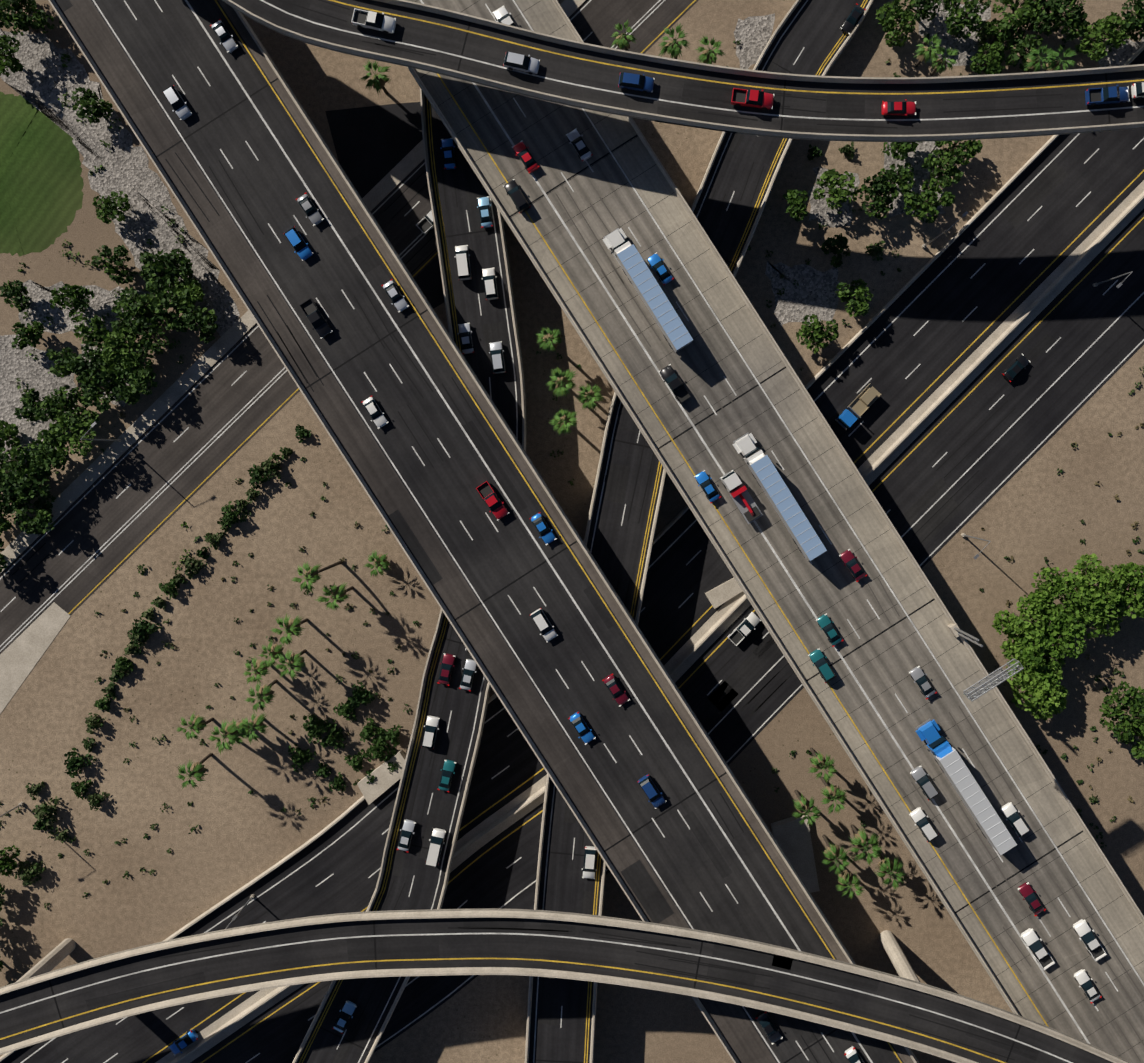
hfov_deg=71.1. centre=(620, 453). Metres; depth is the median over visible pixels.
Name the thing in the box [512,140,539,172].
sedan
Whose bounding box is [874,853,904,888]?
palm
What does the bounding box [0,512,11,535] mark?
tree
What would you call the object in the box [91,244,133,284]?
tree
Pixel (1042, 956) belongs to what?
pickup
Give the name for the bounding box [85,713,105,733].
bush
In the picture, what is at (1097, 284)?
light mast
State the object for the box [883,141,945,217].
gravel
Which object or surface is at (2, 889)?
tree
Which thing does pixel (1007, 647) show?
tree
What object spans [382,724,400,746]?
bush
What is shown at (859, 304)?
tree
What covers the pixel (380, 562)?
palm
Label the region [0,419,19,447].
tree
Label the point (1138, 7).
tree
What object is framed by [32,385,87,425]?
tree
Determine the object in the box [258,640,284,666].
palm
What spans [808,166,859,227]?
gravel
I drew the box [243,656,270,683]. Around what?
palm
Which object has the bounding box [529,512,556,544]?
sedan
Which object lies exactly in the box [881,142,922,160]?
tree
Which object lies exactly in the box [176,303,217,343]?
tree
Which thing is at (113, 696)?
desert shrubs
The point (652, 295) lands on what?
semi truck
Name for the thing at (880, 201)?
tree
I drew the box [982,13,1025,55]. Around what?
tree
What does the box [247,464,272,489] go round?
bush
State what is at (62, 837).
bush
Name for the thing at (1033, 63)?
palm
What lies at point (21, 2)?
tree
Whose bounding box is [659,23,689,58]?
palm
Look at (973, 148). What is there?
tree
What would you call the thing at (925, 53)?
palm
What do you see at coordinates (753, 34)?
gravel
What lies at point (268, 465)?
bush
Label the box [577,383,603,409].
palm
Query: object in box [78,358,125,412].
tree
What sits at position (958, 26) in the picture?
tree
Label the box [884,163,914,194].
tree
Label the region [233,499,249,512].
bush
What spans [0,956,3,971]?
tree
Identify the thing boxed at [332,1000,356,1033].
sedan
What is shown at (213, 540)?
bush
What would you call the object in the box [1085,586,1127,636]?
tree
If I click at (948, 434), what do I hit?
cross freeway road
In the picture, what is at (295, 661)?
palm
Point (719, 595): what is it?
bridge pier
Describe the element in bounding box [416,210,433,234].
pickup
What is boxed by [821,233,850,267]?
tree
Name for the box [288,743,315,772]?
bush
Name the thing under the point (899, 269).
scrub field
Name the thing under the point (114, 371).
tree
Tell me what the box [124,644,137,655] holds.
bush
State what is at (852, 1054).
sedan
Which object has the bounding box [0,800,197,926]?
scrub field
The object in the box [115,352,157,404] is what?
tree
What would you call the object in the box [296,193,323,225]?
sedan
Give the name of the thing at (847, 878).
palm
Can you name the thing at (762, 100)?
pickup
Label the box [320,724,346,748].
bush
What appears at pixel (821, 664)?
suv
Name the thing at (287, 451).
bush
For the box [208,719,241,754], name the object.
palm
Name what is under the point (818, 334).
tree
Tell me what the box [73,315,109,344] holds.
tree
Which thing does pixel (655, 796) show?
suv
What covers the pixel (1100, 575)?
tree
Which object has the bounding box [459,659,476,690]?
sedan
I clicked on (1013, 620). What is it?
tree
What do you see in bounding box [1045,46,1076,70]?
palm
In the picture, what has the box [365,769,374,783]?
bush
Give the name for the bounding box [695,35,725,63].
palm
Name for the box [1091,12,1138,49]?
tree
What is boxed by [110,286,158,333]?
tree
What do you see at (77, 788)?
bush
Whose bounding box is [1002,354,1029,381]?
sedan
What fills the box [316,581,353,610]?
palm
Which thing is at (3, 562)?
tree
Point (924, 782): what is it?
suv
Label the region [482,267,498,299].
suv
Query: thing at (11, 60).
tree
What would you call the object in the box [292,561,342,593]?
palm
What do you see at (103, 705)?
bush
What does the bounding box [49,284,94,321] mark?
tree
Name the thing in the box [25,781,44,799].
bush
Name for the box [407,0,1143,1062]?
freeway deck
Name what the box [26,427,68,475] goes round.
tree
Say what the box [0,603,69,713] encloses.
concrete pavement pad
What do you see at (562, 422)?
palm
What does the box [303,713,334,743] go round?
bush
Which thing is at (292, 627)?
palm
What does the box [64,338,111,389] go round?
tree
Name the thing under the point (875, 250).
bush
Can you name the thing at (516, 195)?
suv
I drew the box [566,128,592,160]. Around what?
sedan
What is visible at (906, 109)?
sedan
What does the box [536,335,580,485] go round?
scrub field
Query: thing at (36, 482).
tree
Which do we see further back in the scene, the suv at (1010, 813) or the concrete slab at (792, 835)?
the concrete slab at (792, 835)
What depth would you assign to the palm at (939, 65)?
116.02 m
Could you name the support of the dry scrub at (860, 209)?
on the terrain
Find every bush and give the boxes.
[17,861,45,885]
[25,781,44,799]
[31,796,58,825]
[32,818,52,830]
[55,829,69,843]
[64,747,95,777]
[71,779,92,799]
[81,737,97,752]
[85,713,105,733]
[87,792,109,811]
[93,693,111,711]
[101,682,115,695]
[109,665,130,681]
[114,656,133,673]
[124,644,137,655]
[127,626,149,649]
[132,617,162,642]
[141,607,154,620]
[150,595,166,609]
[159,575,179,598]
[173,573,186,585]
[184,554,206,579]
[196,547,209,558]
[203,531,223,549]
[217,518,230,532]
[219,501,247,528]
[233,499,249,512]
[245,488,260,502]
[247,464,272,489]
[257,453,281,478]
[279,447,292,459]
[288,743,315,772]
[295,424,311,442]
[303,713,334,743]
[314,762,331,777]
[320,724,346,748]
[329,772,347,791]
[333,697,356,722]
[344,749,364,771]
[348,680,377,709]
[359,718,382,741]
[363,729,396,761]
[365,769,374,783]
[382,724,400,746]
[387,754,397,773]
[807,144,822,160]
[838,141,854,159]
[865,240,884,260]
[973,18,991,46]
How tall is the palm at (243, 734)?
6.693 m
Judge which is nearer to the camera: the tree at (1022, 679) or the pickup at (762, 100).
the pickup at (762, 100)
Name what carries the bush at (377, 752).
on the terrain
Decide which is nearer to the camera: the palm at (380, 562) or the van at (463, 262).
the van at (463, 262)
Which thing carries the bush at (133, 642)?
on the terrain
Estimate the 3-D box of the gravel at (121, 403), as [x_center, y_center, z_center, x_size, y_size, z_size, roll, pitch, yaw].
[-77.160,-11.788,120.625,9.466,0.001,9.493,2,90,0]
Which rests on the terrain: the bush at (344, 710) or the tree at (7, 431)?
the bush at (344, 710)
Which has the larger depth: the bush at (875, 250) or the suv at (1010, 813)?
the bush at (875, 250)
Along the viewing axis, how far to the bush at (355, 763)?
119.69 m
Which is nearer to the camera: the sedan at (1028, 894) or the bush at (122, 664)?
the sedan at (1028, 894)
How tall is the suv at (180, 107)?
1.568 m
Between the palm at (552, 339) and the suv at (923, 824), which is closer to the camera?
the suv at (923, 824)
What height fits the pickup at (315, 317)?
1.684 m
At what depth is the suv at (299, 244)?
108.91 m
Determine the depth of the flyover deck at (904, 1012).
103.13 m
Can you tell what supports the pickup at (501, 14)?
on the freeway deck at (889, 616)
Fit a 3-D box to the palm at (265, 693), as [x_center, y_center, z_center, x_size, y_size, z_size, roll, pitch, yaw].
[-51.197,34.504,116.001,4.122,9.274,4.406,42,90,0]
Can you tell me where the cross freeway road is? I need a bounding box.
[0,44,1143,1062]
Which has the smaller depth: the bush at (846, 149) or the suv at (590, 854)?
the suv at (590, 854)
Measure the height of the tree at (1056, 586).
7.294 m
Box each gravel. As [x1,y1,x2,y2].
[0,28,239,335]
[0,334,76,476]
[18,280,155,335]
[80,344,141,406]
[734,13,774,68]
[765,261,839,325]
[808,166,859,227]
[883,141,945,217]
[914,0,990,66]
[1097,37,1143,66]
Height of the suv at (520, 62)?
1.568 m
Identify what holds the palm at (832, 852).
on the terrain
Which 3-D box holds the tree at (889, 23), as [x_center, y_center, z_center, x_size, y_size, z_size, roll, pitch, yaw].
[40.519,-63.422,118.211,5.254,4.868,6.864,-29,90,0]
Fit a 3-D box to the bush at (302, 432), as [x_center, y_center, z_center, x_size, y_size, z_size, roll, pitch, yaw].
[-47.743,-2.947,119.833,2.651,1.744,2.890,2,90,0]
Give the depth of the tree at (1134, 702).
115.65 m
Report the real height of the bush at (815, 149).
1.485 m
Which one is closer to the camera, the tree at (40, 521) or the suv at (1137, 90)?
the suv at (1137, 90)
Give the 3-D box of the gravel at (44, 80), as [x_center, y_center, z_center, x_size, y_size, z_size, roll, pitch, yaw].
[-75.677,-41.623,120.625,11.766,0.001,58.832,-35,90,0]
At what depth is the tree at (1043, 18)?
116.10 m
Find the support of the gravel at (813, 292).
on the terrain
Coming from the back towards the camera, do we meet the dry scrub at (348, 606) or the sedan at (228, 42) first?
the dry scrub at (348, 606)
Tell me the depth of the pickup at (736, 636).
119.61 m
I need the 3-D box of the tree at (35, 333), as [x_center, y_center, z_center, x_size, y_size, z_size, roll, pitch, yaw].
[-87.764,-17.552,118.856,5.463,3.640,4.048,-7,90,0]
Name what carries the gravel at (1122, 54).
on the terrain
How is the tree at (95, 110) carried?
on the gravel at (44, 80)
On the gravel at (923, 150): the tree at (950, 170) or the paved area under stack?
the tree at (950, 170)
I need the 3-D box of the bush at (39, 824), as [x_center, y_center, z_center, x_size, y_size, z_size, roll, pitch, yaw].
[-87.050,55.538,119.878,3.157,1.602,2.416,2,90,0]
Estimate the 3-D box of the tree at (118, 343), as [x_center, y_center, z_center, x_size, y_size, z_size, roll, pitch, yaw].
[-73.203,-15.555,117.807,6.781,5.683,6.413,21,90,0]
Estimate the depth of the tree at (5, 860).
118.43 m
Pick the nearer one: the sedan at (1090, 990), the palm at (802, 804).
the sedan at (1090, 990)
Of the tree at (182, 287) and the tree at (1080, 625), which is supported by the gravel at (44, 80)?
the tree at (182, 287)
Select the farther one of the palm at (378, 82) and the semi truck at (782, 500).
the palm at (378, 82)
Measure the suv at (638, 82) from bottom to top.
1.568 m
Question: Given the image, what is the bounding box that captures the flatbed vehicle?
[835,383,880,429]
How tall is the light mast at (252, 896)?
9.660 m
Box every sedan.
[168,1029,197,1055]
[210,19,237,52]
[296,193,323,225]
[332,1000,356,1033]
[361,396,388,428]
[381,279,408,312]
[396,819,415,851]
[437,653,454,685]
[437,760,455,791]
[440,138,455,169]
[458,323,473,353]
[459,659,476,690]
[477,196,492,227]
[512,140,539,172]
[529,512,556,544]
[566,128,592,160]
[568,712,595,744]
[602,674,629,706]
[646,252,673,285]
[694,470,720,503]
[755,1011,782,1044]
[816,613,843,646]
[839,549,866,581]
[840,3,865,34]
[844,1046,863,1062]
[881,99,915,116]
[909,666,936,699]
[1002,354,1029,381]
[1018,882,1045,916]
[1074,969,1101,1003]
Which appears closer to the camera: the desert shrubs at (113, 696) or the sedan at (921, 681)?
the sedan at (921, 681)
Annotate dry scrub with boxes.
[100,412,400,815]
[770,34,961,370]
[981,423,1143,816]
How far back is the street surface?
120.61 m
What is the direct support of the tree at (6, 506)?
on the terrain
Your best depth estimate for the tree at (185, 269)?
117.11 m
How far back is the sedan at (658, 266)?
109.22 m
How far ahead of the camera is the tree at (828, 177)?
117.27 m
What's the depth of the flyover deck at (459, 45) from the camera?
103.13 m
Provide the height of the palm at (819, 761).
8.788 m
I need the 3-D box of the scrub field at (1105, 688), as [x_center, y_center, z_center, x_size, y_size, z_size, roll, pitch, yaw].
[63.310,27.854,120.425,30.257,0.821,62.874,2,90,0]
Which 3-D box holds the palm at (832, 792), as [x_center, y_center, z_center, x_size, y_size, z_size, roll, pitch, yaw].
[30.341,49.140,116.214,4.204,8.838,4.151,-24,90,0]
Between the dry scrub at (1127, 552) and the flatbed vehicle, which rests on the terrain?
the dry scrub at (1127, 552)
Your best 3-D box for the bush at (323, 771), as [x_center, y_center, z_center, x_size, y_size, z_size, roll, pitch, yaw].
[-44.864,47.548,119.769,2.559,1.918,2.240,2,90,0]
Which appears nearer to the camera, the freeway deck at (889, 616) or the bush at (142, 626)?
the freeway deck at (889, 616)
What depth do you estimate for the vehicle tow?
108.67 m
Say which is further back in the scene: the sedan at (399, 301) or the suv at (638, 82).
the sedan at (399, 301)
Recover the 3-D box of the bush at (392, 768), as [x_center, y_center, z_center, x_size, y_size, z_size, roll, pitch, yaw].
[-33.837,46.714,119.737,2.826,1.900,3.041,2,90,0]
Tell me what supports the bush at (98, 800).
on the terrain
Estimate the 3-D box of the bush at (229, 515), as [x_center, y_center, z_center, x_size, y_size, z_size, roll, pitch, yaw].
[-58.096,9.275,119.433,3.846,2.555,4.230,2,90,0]
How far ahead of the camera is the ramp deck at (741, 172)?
115.43 m
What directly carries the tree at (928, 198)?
on the gravel at (923, 150)
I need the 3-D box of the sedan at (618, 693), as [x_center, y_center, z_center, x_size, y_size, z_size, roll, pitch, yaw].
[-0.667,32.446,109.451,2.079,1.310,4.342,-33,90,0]
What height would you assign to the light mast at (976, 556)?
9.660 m
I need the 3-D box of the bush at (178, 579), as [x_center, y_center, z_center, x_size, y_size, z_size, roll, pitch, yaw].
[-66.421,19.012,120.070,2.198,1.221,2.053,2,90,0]
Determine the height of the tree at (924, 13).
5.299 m
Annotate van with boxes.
[426,828,445,866]
[454,245,471,280]
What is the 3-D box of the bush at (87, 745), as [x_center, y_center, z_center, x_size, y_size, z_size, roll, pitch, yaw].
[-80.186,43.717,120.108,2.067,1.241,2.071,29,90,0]
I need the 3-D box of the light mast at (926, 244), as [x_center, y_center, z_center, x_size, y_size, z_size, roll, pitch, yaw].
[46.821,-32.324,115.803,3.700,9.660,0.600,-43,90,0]
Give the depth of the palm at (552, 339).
113.50 m
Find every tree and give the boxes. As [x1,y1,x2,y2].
[0,0,22,12]
[0,0,54,35]
[0,34,24,76]
[0,280,30,311]
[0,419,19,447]
[0,445,38,486]
[0,460,51,502]
[0,467,29,523]
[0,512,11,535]
[0,538,7,572]
[0,845,20,874]
[0,883,4,910]
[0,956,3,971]
[11,320,45,349]
[12,491,55,535]
[14,388,54,421]
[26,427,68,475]
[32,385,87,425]
[45,400,99,456]
[46,347,75,377]
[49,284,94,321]
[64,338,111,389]
[71,87,113,123]
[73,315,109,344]
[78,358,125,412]
[89,352,121,387]
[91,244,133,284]
[92,191,130,223]
[101,327,140,371]
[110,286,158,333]
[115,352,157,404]
[122,302,172,354]
[138,251,179,296]
[146,270,201,329]
[152,248,193,281]
[172,280,204,311]
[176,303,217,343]
[782,189,807,221]
[796,314,838,352]
[813,169,859,208]
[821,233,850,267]
[834,279,872,316]
[857,168,898,219]
[876,1,915,46]
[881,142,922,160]
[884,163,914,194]
[893,0,951,21]
[903,178,954,223]
[922,147,963,187]
[934,140,982,164]
[944,0,991,38]
[970,41,1004,74]
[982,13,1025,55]
[992,0,1039,26]
[992,592,1050,648]
[1000,626,1051,677]
[1005,34,1043,70]
[1007,658,1053,699]
[1011,664,1067,720]
[1012,623,1074,694]
[1017,567,1091,635]
[1022,0,1079,36]
[1039,603,1102,658]
[1043,0,1087,39]
[1071,20,1114,61]
[1072,553,1127,624]
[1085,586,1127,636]
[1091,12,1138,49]
[1097,562,1143,619]
[1099,681,1143,741]
[1119,713,1143,758]
[1121,0,1143,40]
[1128,573,1143,604]
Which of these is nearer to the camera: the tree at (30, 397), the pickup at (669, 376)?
the pickup at (669, 376)
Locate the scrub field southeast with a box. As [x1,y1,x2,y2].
[772,745,1098,883]
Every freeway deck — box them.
[48,0,919,1062]
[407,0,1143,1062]
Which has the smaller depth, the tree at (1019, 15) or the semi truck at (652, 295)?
the semi truck at (652, 295)
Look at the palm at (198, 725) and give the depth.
112.88 m
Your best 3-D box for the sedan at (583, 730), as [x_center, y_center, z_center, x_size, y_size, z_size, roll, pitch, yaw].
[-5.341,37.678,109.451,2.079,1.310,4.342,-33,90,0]
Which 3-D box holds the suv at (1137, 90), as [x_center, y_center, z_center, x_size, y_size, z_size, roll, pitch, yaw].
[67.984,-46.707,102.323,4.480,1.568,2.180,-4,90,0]
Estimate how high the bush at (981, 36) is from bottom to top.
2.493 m
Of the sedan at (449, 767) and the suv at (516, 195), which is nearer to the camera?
the suv at (516, 195)
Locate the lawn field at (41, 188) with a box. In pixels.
[0,92,83,256]
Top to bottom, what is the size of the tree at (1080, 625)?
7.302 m
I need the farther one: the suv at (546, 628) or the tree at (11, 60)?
the tree at (11, 60)
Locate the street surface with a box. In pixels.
[0,0,697,653]
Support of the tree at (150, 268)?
on the gravel at (44, 80)
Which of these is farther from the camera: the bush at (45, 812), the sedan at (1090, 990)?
the bush at (45, 812)
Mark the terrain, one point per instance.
(1041, 504)
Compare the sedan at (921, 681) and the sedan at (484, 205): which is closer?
the sedan at (921, 681)
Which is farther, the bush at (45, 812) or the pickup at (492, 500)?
the bush at (45, 812)
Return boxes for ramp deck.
[292,88,526,1062]
[525,0,873,1062]
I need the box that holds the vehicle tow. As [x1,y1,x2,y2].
[719,469,762,523]
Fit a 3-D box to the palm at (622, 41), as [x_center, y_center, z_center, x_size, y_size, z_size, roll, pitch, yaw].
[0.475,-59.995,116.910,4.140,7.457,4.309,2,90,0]
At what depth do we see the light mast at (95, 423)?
115.65 m
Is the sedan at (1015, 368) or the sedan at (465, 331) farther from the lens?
the sedan at (1015, 368)
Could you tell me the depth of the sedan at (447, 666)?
114.52 m
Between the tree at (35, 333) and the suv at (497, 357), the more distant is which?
the tree at (35, 333)
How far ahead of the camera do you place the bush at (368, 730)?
119.55 m
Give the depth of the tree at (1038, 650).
114.86 m
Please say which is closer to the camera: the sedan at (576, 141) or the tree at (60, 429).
the sedan at (576, 141)
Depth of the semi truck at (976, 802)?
106.02 m
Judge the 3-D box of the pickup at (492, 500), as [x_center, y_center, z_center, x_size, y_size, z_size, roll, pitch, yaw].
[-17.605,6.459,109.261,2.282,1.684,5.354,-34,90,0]
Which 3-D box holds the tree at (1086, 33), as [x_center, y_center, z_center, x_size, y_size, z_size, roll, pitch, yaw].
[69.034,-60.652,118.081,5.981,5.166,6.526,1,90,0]
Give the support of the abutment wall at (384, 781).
on the terrain
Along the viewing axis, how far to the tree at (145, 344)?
116.66 m
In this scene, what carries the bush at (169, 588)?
on the terrain
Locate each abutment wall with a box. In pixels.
[357,750,405,804]
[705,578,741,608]
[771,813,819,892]
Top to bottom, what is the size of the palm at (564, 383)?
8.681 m
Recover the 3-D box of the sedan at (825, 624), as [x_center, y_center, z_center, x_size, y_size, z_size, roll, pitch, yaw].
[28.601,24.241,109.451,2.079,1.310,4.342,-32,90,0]
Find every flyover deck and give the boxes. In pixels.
[0,908,1130,1062]
[222,0,1143,141]
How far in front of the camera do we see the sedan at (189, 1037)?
119.72 m
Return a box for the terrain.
[0,0,1143,1062]
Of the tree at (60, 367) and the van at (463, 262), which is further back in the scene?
the tree at (60, 367)
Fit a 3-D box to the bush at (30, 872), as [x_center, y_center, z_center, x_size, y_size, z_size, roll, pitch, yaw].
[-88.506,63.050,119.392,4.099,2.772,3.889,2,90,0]
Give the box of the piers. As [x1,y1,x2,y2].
[16,930,919,981]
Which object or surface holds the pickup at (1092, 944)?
on the freeway deck at (889, 616)
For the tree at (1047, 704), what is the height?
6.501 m
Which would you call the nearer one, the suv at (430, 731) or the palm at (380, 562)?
the suv at (430, 731)
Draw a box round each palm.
[176,711,213,740]
[176,753,212,788]
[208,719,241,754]
[228,717,250,745]
[237,712,268,744]
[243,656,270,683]
[245,679,277,712]
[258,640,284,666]
[270,614,308,645]
[274,649,306,679]
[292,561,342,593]
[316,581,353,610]
[359,59,390,95]
[365,550,389,577]
[537,327,561,351]
[547,366,575,396]
[549,409,576,435]
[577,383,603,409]
[611,20,636,50]
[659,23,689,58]
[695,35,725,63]
[793,790,821,827]
[807,748,837,781]
[820,777,846,813]
[821,834,849,875]
[835,861,864,898]
[848,824,882,864]
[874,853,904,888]
[914,34,941,66]
[929,47,958,75]
[1023,45,1055,72]
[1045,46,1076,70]
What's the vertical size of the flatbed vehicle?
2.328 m
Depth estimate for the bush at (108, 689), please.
120.06 m
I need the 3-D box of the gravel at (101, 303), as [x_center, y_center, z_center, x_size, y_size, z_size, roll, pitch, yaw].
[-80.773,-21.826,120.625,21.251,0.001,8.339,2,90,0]
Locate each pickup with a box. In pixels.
[299,298,332,338]
[351,8,395,33]
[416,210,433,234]
[476,481,508,520]
[492,5,516,26]
[659,364,690,403]
[727,612,760,645]
[731,88,773,109]
[1021,928,1054,969]
[1073,919,1106,960]
[1085,85,1129,105]
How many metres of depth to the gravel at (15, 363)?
120.62 m
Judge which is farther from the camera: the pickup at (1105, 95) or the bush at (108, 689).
the bush at (108, 689)
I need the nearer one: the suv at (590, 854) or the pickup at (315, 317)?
the pickup at (315, 317)
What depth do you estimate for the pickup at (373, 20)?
102.15 m
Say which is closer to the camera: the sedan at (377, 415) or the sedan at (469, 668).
the sedan at (377, 415)
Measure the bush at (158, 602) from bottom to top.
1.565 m
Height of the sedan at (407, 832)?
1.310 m
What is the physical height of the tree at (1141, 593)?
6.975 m
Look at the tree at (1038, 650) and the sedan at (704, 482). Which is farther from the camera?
the tree at (1038, 650)
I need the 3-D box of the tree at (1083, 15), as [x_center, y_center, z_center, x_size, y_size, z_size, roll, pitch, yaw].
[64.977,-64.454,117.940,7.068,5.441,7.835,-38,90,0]
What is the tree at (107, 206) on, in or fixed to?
on the gravel at (44, 80)
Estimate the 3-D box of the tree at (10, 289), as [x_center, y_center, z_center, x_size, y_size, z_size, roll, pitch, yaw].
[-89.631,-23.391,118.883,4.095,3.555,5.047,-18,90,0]
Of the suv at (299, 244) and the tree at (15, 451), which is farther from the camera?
the tree at (15, 451)
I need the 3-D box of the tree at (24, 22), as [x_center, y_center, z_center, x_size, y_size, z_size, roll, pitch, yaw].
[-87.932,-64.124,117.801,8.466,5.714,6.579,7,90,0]
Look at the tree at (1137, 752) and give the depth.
117.03 m
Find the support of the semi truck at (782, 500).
on the freeway deck at (889, 616)
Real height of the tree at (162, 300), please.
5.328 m
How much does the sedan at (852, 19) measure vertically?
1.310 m
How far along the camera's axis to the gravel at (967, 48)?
120.62 m
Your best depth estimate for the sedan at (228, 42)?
109.23 m
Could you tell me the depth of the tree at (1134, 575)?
114.81 m
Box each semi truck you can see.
[602,228,692,352]
[732,433,826,560]
[915,719,1016,854]
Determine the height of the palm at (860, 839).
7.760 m
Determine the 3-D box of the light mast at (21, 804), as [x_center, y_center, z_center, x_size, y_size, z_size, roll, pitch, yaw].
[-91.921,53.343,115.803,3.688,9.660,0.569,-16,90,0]
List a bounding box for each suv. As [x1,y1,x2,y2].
[163,85,191,119]
[283,226,313,260]
[421,716,439,748]
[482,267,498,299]
[489,341,505,373]
[503,52,539,74]
[503,179,530,213]
[530,608,557,641]
[582,846,596,878]
[618,72,654,92]
[638,774,666,808]
[808,648,836,682]
[909,807,938,841]
[910,766,938,800]
[1000,802,1029,836]
[1131,82,1143,99]
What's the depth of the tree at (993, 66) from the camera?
117.72 m
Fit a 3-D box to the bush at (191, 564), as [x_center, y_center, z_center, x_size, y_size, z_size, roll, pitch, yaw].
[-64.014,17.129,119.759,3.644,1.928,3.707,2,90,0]
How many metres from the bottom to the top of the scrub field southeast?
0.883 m
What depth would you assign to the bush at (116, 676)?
119.63 m
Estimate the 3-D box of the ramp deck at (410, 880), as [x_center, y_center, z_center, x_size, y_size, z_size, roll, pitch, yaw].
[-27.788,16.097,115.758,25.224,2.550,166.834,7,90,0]
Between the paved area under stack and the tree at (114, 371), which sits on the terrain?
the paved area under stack
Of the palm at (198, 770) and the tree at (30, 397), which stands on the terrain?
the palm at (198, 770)
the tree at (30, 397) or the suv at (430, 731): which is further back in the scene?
the tree at (30, 397)
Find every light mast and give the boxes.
[0,802,24,816]
[80,422,121,441]
[225,894,254,928]
[921,211,967,247]
[961,533,990,559]
[1093,271,1132,287]
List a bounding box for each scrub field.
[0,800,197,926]
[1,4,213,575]
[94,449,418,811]
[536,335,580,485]
[726,7,1143,394]
[943,432,1143,847]
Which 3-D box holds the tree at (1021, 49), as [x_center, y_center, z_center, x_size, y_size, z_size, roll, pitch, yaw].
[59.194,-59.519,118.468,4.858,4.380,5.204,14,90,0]
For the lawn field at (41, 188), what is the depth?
120.63 m
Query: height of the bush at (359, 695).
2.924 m
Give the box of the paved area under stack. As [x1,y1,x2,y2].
[325,102,444,308]
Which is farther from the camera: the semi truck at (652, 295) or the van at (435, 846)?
the van at (435, 846)
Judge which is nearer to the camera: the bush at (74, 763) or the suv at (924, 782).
the suv at (924, 782)
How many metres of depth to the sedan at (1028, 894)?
109.23 m
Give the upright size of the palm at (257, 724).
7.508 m
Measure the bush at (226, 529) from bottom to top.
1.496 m
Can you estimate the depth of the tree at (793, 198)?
117.88 m
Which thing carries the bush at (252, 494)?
on the terrain
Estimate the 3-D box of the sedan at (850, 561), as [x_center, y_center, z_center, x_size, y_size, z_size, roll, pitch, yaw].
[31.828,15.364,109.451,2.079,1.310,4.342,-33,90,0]
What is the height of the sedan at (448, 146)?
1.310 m
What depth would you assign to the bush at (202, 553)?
120.11 m
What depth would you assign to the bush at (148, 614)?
119.95 m
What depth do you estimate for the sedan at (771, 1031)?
109.23 m
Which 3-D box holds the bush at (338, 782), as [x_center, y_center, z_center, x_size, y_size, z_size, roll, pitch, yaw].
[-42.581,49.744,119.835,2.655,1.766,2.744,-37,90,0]

